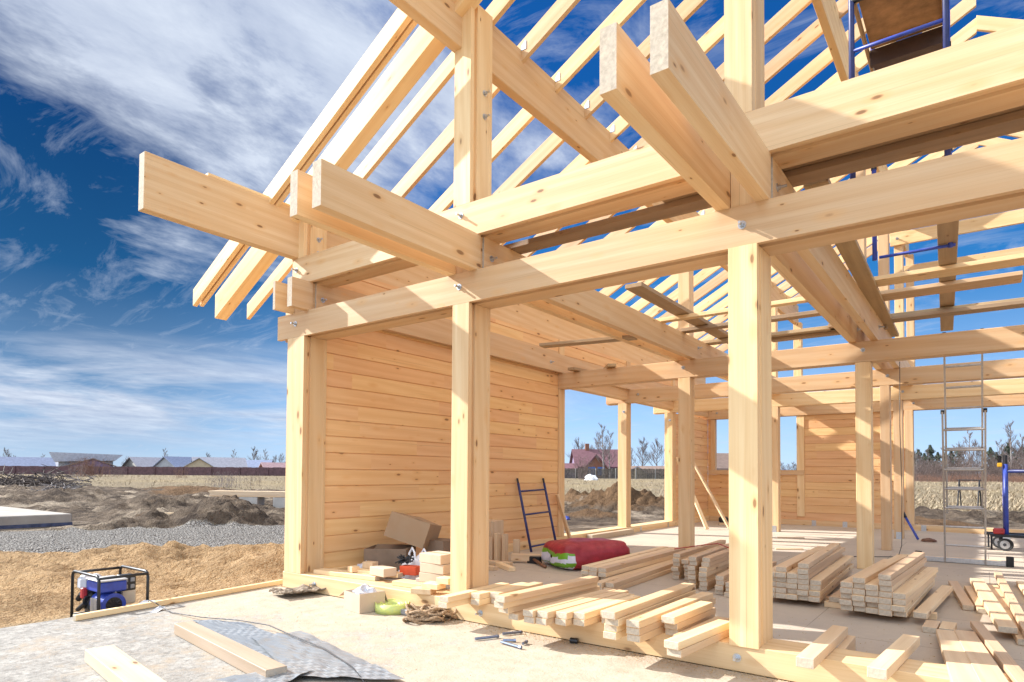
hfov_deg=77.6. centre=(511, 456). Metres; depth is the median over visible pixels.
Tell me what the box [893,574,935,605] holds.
plank
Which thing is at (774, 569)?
plank
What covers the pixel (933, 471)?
thicket
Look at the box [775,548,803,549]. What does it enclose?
plank
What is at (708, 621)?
plank
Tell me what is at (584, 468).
bare bush
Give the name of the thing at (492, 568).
offcut
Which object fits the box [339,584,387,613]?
cardboard box
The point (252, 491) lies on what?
long beam
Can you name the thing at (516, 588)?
plank
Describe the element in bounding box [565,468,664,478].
board fence
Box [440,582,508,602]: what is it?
plank
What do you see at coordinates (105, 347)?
sky
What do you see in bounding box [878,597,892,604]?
plank
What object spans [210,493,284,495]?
long beam
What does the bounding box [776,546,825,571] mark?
plank
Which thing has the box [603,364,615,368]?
offcut
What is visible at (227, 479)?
bare bush
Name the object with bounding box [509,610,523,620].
plank
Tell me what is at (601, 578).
plank
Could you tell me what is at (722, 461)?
distant house
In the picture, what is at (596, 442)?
birch tree
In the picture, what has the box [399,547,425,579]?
carrier bag
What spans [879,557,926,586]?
plank
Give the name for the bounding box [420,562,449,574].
wood block
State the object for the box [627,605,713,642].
plank
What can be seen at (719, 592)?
plank
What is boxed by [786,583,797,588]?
plank
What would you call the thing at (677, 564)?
plank
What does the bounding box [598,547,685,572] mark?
plank
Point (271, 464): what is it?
distant house
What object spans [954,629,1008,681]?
plank
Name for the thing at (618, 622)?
plank
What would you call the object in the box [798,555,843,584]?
plank
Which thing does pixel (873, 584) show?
plank
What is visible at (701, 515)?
leaning board
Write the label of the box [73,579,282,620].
edge timber
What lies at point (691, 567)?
plank
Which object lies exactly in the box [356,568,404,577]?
plank
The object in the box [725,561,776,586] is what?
plank
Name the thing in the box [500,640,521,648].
steel stud
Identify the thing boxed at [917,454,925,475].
bare tree
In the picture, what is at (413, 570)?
carton tray
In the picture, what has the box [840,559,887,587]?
plank
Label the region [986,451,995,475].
bare tree
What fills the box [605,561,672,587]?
plank
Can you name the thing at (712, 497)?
leaning board
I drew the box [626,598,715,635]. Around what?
plank
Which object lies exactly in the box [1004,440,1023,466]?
bare tree
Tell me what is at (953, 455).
pine tree
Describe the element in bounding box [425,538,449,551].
cardboard box
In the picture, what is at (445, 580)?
wood block
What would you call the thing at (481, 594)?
plank
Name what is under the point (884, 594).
plank
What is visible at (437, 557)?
wood block
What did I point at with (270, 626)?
power cable
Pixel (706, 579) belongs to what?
plank
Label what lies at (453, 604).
plank
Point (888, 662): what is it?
plank
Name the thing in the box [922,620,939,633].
plank
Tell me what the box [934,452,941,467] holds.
pine tree
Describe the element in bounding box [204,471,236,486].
bare bush
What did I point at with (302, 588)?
paper sack
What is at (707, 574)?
plank
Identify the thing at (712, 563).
plank
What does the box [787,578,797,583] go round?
plank
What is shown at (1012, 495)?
dry grass
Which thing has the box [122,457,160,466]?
distant house
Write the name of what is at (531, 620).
plank
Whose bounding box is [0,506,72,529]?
foundation slab
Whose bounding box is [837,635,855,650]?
plank
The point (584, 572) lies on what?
plank
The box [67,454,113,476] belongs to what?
bare bush
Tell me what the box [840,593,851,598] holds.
plank
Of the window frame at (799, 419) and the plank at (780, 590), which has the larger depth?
the window frame at (799, 419)
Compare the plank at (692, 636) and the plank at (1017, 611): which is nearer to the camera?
the plank at (692, 636)
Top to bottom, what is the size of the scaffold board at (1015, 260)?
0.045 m
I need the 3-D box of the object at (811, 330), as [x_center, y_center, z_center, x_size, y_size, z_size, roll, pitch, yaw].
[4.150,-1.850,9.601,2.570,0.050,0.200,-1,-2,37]
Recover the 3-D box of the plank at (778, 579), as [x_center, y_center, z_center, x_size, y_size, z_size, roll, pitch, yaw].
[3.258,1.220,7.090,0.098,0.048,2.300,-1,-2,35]
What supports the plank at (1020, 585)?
on the floor
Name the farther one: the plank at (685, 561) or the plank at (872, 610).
the plank at (685, 561)
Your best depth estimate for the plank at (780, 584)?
6.14 m
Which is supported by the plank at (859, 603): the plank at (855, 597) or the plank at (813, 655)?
the plank at (855, 597)
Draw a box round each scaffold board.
[503,109,1023,253]
[539,335,636,347]
[625,282,727,343]
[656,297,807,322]
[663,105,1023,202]
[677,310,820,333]
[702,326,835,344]
[771,325,886,341]
[803,179,898,336]
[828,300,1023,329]
[874,253,1023,286]
[880,270,1022,300]
[890,297,1023,315]
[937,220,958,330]
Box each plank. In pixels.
[85,645,165,681]
[174,621,286,677]
[314,568,384,580]
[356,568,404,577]
[392,579,444,590]
[438,598,471,608]
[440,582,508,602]
[471,582,526,599]
[471,597,490,605]
[490,582,542,597]
[494,582,597,608]
[495,576,598,602]
[499,586,599,613]
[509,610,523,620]
[523,588,615,616]
[524,616,535,623]
[536,617,555,625]
[537,589,628,618]
[555,618,573,625]
[556,593,633,619]
[573,615,600,626]
[574,595,639,619]
[581,570,588,574]
[582,546,667,569]
[589,547,675,571]
[589,571,597,575]
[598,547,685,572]
[598,555,673,576]
[598,559,671,587]
[600,563,655,579]
[602,583,694,619]
[603,568,672,589]
[603,629,626,639]
[604,623,626,632]
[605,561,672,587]
[606,590,695,626]
[626,592,712,628]
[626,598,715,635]
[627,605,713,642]
[661,601,712,623]
[664,619,728,649]
[665,607,715,629]
[665,614,714,635]
[667,629,728,657]
[671,565,683,570]
[672,544,723,561]
[672,573,684,579]
[673,540,725,557]
[673,562,682,565]
[673,569,684,574]
[673,616,728,635]
[681,557,688,563]
[687,564,700,569]
[688,569,698,574]
[688,573,698,579]
[689,543,728,560]
[689,559,701,565]
[689,578,699,582]
[699,560,728,571]
[699,563,728,576]
[699,567,728,581]
[699,583,715,590]
[700,578,715,586]
[701,555,728,566]
[702,548,728,561]
[715,569,728,580]
[715,585,725,590]
[715,589,725,594]
[716,578,728,584]
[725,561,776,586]
[773,550,807,576]
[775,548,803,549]
[775,567,795,577]
[775,587,786,592]
[775,593,786,598]
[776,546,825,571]
[776,577,786,581]
[776,582,786,587]
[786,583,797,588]
[786,593,797,599]
[787,566,797,578]
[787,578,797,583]
[787,588,797,593]
[796,625,847,669]
[797,547,844,574]
[797,589,808,595]
[798,543,839,568]
[798,553,841,579]
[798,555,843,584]
[798,584,809,589]
[798,595,808,600]
[809,562,850,590]
[809,563,853,596]
[809,569,852,602]
[810,555,853,585]
[829,589,840,602]
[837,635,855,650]
[839,598,852,605]
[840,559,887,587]
[840,587,852,593]
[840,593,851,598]
[840,605,853,610]
[852,555,906,583]
[852,594,866,601]
[853,588,865,594]
[853,601,865,606]
[854,576,877,588]
[854,606,866,611]
[865,577,878,590]
[865,596,878,602]
[866,590,878,596]
[866,602,877,607]
[866,607,878,613]
[867,634,919,680]
[878,552,924,580]
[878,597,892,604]
[878,603,892,610]
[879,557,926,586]
[879,564,923,591]
[879,566,926,597]
[879,609,892,616]
[891,578,934,612]
[893,567,937,599]
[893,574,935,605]
[893,581,934,616]
[897,554,1000,560]
[913,585,952,618]
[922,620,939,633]
[936,629,979,681]
[939,621,956,630]
[948,580,973,610]
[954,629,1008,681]
[964,586,986,613]
[970,578,1017,633]
[970,621,1023,681]
[987,584,1023,645]
[994,572,1023,636]
[1016,581,1023,594]
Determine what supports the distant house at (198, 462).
on the ground at (198, 539)
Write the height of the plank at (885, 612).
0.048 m
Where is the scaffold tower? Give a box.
[848,0,955,260]
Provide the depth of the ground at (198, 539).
15.63 m
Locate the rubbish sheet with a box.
[584,474,597,479]
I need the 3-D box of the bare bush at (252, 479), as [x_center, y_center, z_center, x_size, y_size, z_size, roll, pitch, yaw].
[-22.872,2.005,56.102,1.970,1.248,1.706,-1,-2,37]
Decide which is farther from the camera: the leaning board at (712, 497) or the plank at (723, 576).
the leaning board at (712, 497)
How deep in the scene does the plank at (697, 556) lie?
7.28 m
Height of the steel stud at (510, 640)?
0.023 m
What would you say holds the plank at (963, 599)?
on the floor
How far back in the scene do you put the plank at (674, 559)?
7.61 m
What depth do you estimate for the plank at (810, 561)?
6.64 m
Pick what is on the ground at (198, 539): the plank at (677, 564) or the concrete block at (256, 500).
the concrete block at (256, 500)
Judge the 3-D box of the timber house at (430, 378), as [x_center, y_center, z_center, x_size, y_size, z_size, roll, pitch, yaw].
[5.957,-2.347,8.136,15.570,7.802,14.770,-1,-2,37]
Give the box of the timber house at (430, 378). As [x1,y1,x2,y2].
[138,0,1023,681]
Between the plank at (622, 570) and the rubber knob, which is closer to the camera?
the rubber knob
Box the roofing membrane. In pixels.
[194,619,403,681]
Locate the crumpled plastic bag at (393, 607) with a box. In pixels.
[375,599,408,614]
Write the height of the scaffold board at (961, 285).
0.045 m
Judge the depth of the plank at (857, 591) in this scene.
5.51 m
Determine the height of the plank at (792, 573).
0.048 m
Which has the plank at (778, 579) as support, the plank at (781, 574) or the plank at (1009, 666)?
the plank at (781, 574)
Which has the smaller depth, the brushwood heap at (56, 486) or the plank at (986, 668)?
the plank at (986, 668)
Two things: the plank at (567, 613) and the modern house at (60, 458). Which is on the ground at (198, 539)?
the modern house at (60, 458)
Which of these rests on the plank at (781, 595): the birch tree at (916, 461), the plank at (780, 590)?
the plank at (780, 590)
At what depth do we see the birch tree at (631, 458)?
165.12 m
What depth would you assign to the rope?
5.51 m
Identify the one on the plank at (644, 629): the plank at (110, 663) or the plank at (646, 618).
the plank at (646, 618)
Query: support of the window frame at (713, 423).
in the timber house at (430, 378)
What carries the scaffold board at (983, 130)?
on the timber house at (430, 378)
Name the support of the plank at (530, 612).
on the plank at (531, 620)
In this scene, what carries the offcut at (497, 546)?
on the floor
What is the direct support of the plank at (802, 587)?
on the plank at (803, 592)
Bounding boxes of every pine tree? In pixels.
[915,449,925,462]
[920,445,938,467]
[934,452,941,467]
[947,451,956,466]
[986,447,994,480]
[1001,443,1016,467]
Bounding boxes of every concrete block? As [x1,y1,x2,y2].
[239,497,264,504]
[273,497,284,507]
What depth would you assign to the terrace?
4.67 m
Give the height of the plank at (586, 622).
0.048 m
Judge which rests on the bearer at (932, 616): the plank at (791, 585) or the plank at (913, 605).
the plank at (913, 605)
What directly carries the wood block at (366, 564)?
on the plank at (367, 571)
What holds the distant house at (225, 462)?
on the ground at (198, 539)
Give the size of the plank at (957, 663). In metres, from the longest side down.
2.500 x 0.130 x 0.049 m
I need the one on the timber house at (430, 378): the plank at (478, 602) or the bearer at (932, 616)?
the plank at (478, 602)
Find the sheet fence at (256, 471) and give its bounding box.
[0,466,285,475]
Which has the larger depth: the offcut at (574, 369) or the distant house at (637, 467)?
the distant house at (637, 467)
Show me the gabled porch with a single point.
(597, 464)
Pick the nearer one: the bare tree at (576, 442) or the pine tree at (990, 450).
the pine tree at (990, 450)
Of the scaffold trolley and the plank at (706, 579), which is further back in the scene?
the scaffold trolley
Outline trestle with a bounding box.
[957,479,981,505]
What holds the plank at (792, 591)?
on the plank at (790, 596)
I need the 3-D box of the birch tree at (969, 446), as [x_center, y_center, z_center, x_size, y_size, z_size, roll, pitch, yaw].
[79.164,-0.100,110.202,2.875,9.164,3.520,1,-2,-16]
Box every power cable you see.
[148,600,364,681]
[675,543,728,548]
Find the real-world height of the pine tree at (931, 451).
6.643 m
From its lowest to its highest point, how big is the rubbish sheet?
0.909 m
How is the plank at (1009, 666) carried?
on the floor
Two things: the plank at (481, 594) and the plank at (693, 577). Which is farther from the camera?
the plank at (693, 577)
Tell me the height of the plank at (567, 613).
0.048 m
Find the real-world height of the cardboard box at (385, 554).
0.345 m
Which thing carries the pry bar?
on the floor
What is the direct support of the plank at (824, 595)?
on the bearer at (825, 599)
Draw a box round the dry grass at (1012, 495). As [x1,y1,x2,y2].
[0,473,1023,510]
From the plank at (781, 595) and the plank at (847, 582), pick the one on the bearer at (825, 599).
the plank at (781, 595)
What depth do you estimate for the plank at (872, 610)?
5.44 m
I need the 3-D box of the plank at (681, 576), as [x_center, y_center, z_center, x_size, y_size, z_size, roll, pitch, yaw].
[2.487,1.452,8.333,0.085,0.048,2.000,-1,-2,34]
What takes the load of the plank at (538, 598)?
on the plank at (524, 606)
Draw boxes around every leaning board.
[555,494,571,537]
[675,457,708,528]
[695,463,728,528]
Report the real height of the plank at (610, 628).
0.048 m
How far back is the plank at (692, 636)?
4.08 m
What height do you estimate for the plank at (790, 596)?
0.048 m
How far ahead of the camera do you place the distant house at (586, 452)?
130.22 m
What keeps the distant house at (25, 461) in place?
on the ground at (198, 539)
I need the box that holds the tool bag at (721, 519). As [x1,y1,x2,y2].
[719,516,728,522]
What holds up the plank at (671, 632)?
on the timber house at (430, 378)
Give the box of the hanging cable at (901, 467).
[854,362,901,556]
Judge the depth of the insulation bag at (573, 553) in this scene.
8.21 m
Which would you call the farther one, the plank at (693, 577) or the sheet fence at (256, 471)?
the sheet fence at (256, 471)
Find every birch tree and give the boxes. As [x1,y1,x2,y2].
[592,433,600,448]
[595,423,611,468]
[600,432,617,477]
[631,448,635,465]
[914,449,921,480]
[956,432,976,463]
[994,440,1009,465]
[999,421,1023,466]
[1013,433,1023,476]
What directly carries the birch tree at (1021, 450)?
on the ground at (198, 539)
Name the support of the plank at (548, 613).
on the plank at (543, 621)
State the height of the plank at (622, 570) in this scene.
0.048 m
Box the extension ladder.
[915,328,1013,567]
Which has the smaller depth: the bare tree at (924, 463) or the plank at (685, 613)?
the plank at (685, 613)
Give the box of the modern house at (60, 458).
[49,452,122,471]
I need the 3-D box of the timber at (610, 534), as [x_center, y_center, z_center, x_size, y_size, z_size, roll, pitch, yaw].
[1.976,1.544,12.624,0.120,0.100,1.750,-1,-2,37]
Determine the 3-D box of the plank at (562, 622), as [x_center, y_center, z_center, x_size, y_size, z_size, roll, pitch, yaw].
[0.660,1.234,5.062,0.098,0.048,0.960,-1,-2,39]
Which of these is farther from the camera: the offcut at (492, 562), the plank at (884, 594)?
the offcut at (492, 562)
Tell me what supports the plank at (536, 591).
on the plank at (538, 598)
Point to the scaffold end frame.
(524, 514)
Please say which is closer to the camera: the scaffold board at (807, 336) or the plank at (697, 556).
the plank at (697, 556)
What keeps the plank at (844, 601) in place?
on the plank at (847, 607)
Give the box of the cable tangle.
[395,554,413,563]
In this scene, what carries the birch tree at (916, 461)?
on the ground at (198, 539)
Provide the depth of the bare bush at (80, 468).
79.84 m
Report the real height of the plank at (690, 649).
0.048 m
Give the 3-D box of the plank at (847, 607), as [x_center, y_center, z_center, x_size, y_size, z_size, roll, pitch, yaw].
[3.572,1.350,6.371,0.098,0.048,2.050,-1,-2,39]
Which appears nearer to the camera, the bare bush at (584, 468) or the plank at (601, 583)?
the plank at (601, 583)
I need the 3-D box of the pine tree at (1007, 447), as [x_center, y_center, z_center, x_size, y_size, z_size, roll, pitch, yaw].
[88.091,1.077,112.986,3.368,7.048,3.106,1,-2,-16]
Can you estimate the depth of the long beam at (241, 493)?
24.23 m
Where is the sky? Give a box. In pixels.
[0,0,1023,476]
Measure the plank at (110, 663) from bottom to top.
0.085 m
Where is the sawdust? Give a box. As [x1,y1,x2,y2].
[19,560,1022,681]
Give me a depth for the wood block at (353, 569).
6.82 m
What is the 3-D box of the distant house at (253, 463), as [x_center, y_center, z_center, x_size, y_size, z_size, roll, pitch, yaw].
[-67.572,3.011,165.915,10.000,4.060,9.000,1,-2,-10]
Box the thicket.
[914,453,1023,481]
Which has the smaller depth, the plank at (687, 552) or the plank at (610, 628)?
the plank at (610, 628)
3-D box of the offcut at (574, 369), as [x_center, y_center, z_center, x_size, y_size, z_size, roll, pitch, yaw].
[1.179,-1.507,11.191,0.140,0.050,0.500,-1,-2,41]
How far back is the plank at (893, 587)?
5.57 m
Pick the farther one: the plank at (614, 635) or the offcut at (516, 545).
the offcut at (516, 545)
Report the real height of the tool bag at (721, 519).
0.160 m
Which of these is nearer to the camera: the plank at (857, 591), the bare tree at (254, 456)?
the plank at (857, 591)
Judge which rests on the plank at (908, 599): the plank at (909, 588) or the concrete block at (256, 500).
the plank at (909, 588)
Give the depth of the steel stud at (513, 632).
5.12 m
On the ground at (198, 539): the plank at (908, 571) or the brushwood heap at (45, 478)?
the brushwood heap at (45, 478)
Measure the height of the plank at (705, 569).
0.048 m
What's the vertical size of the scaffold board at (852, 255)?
0.045 m
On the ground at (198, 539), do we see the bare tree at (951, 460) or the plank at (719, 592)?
the bare tree at (951, 460)
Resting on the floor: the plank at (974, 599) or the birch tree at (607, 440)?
the plank at (974, 599)
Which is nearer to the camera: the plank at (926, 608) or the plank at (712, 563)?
the plank at (926, 608)
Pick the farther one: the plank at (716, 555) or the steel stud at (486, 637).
the plank at (716, 555)
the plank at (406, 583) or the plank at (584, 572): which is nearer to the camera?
the plank at (406, 583)
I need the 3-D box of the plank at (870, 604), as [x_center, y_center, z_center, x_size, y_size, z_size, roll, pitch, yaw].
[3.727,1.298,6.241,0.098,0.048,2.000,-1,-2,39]
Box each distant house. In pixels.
[0,457,55,465]
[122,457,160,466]
[152,456,191,466]
[183,458,213,473]
[191,457,247,473]
[246,460,272,467]
[259,462,285,467]
[565,463,577,477]
[569,444,617,468]
[631,466,664,478]
[632,466,640,478]
[717,453,728,474]
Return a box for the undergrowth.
[914,472,1023,482]
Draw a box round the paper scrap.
[149,606,164,612]
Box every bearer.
[803,596,828,602]
[824,600,936,619]
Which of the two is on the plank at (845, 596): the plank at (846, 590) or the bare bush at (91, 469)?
the plank at (846, 590)
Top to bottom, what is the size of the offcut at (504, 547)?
0.390 m
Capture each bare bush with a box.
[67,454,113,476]
[67,463,87,476]
[174,467,188,477]
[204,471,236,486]
[219,470,242,487]
[243,473,261,485]
[571,455,595,479]
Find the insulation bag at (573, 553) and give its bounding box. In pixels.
[541,538,631,569]
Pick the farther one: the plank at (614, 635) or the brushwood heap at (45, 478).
the brushwood heap at (45, 478)
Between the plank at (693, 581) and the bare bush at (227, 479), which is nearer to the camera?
the plank at (693, 581)
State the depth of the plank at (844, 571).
6.51 m
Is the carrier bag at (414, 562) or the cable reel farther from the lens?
the cable reel
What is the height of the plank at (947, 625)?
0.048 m
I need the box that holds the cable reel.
[921,538,936,541]
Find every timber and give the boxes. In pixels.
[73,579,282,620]
[587,529,633,537]
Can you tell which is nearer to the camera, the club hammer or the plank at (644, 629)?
the plank at (644, 629)
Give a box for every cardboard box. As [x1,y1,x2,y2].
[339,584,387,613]
[364,544,415,578]
[384,511,441,548]
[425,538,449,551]
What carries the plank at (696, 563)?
on the plank at (691, 567)
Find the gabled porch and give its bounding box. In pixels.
[585,454,607,477]
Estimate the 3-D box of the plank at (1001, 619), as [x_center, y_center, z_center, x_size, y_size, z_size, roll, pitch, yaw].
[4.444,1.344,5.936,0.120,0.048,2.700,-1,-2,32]
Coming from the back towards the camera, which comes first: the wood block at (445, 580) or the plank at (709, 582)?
the plank at (709, 582)
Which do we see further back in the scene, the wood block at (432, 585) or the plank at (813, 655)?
the wood block at (432, 585)
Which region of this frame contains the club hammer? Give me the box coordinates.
[527,556,546,567]
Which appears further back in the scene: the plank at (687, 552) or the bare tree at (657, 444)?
the bare tree at (657, 444)
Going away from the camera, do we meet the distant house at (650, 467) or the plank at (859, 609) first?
the plank at (859, 609)
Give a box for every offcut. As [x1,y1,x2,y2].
[489,519,503,537]
[489,537,493,559]
[489,560,512,565]
[489,565,497,570]
[494,533,500,560]
[495,562,515,570]
[502,534,507,560]
[511,553,542,560]
[513,539,519,552]
[568,367,585,371]
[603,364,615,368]
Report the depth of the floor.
7.65 m
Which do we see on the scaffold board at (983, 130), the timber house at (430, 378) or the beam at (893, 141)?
the beam at (893, 141)
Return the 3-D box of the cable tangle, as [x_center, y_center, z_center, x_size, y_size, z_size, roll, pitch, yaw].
[-1.130,1.100,6.785,0.222,0.103,0.172,-1,-2,37]
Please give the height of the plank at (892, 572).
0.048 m
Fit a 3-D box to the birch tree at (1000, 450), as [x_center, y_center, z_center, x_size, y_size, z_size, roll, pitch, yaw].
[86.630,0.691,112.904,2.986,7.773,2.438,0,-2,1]
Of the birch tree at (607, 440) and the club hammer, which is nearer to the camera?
the club hammer
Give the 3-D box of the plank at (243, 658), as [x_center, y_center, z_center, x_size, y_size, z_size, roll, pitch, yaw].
[-2.042,1.359,4.515,0.135,0.085,1.680,2,-2,-45]
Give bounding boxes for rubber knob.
[569,637,578,643]
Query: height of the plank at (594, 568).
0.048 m
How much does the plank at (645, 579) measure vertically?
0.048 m
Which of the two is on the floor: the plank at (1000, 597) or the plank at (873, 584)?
the plank at (1000, 597)
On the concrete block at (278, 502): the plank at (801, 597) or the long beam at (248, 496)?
the long beam at (248, 496)
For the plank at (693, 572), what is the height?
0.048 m
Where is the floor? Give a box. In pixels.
[383,521,1023,672]
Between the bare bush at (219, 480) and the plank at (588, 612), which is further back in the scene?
the bare bush at (219, 480)
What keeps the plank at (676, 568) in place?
on the plank at (680, 572)
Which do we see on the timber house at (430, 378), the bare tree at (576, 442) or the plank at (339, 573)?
the plank at (339, 573)
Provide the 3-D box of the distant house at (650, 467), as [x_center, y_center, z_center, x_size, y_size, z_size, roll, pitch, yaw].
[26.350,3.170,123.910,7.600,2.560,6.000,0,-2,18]
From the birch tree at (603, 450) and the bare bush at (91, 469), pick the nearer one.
the bare bush at (91, 469)
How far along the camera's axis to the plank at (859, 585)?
5.53 m
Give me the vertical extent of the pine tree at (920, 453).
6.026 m
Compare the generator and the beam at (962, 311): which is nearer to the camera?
the generator
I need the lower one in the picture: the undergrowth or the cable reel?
the cable reel
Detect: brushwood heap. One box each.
[0,464,97,487]
[0,471,37,486]
[29,478,80,490]
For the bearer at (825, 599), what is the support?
on the floor
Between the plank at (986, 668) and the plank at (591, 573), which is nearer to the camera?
the plank at (986, 668)
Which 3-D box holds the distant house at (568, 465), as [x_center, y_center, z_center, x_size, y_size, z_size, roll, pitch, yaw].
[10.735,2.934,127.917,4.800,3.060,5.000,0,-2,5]
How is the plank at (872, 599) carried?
on the plank at (870, 604)
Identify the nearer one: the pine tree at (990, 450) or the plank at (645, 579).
the plank at (645, 579)
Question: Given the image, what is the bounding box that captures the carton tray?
[400,565,419,575]
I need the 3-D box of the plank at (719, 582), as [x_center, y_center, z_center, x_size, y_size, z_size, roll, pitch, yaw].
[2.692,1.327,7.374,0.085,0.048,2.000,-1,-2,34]
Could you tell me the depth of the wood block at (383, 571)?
6.57 m
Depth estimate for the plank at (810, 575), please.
6.33 m
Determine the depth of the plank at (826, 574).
6.59 m
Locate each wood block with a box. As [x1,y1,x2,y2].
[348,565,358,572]
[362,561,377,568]
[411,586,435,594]
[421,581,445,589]
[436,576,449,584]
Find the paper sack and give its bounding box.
[269,584,325,593]
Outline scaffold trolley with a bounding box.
[986,455,1023,550]
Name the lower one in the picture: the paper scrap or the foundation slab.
the paper scrap
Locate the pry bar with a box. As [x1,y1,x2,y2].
[904,512,918,539]
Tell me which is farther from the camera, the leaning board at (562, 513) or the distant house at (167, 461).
the distant house at (167, 461)
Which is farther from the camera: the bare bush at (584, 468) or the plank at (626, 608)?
the bare bush at (584, 468)
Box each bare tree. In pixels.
[248,446,260,459]
[568,437,584,457]
[631,438,650,465]
[644,440,664,465]
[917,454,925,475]
[941,451,961,474]
[952,440,977,479]
[966,439,987,476]
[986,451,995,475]
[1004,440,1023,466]
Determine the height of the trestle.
0.973 m
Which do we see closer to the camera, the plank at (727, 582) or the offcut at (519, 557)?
the plank at (727, 582)
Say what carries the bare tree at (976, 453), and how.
on the ground at (198, 539)
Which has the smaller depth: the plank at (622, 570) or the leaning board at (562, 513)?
the plank at (622, 570)
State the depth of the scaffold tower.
5.44 m
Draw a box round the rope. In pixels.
[402,603,457,624]
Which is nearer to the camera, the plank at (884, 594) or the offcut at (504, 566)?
the plank at (884, 594)
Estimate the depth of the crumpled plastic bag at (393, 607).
5.82 m
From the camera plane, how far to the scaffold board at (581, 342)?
8.71 m
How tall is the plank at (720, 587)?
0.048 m
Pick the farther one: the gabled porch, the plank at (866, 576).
the gabled porch
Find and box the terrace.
[0,586,786,681]
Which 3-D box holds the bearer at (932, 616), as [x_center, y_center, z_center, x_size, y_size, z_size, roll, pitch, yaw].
[3.312,1.383,5.758,0.880,0.052,0.100,-1,-2,37]
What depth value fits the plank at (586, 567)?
7.93 m
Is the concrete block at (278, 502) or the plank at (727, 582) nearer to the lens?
the plank at (727, 582)
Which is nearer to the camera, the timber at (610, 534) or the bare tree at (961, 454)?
the timber at (610, 534)
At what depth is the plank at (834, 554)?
6.58 m
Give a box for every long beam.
[208,491,284,492]
[209,492,284,493]
[209,495,284,496]
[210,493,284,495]
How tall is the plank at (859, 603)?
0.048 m
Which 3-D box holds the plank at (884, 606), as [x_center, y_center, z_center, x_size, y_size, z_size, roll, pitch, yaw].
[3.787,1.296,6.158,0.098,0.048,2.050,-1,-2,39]
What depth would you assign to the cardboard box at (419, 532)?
7.59 m
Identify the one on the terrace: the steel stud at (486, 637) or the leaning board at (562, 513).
the steel stud at (486, 637)
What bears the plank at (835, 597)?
on the bearer at (932, 616)
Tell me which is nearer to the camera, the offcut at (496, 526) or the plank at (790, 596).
the plank at (790, 596)
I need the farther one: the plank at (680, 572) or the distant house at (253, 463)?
the distant house at (253, 463)
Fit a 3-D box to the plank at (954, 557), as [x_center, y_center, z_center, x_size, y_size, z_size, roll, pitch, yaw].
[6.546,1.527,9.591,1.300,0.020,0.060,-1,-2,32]
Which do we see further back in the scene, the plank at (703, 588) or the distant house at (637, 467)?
the distant house at (637, 467)
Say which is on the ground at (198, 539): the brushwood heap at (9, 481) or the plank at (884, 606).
the brushwood heap at (9, 481)
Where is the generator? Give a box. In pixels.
[70,565,149,616]
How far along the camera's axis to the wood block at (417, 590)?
5.86 m
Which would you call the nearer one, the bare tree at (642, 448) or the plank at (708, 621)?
the plank at (708, 621)
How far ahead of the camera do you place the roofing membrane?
4.41 m
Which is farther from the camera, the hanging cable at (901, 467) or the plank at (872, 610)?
the hanging cable at (901, 467)
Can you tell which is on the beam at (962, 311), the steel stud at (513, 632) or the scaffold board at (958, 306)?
the scaffold board at (958, 306)
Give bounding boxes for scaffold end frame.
[516,478,556,551]
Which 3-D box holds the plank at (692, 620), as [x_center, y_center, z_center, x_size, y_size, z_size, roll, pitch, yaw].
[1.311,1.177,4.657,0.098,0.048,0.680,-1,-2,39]
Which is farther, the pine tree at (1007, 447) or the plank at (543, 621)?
the pine tree at (1007, 447)
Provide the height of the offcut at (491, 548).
0.330 m
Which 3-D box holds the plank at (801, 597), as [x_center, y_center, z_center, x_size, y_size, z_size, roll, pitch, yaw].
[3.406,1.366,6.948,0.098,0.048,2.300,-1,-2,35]
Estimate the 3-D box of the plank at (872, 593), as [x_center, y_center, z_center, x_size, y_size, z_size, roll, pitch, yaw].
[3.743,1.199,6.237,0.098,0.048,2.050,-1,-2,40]
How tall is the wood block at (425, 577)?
0.090 m
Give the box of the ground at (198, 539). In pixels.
[0,474,1023,681]
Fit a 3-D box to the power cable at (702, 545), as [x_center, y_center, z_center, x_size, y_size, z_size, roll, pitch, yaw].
[2.503,1.268,7.994,0.270,0.382,2.419,1,-2,-13]
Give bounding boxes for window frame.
[710,420,716,469]
[796,415,804,515]
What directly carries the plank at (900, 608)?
on the plank at (913, 605)
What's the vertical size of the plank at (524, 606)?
0.048 m
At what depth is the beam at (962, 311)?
8.22 m
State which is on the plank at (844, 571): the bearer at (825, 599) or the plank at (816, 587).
the plank at (816, 587)
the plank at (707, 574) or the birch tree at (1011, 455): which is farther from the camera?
the birch tree at (1011, 455)
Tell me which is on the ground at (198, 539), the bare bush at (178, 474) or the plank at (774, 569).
the bare bush at (178, 474)
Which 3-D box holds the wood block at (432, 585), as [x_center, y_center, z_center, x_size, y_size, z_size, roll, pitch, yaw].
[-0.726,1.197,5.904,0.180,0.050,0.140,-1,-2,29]
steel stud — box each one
[475,635,498,639]
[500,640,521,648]
[502,630,522,634]
[503,639,515,641]

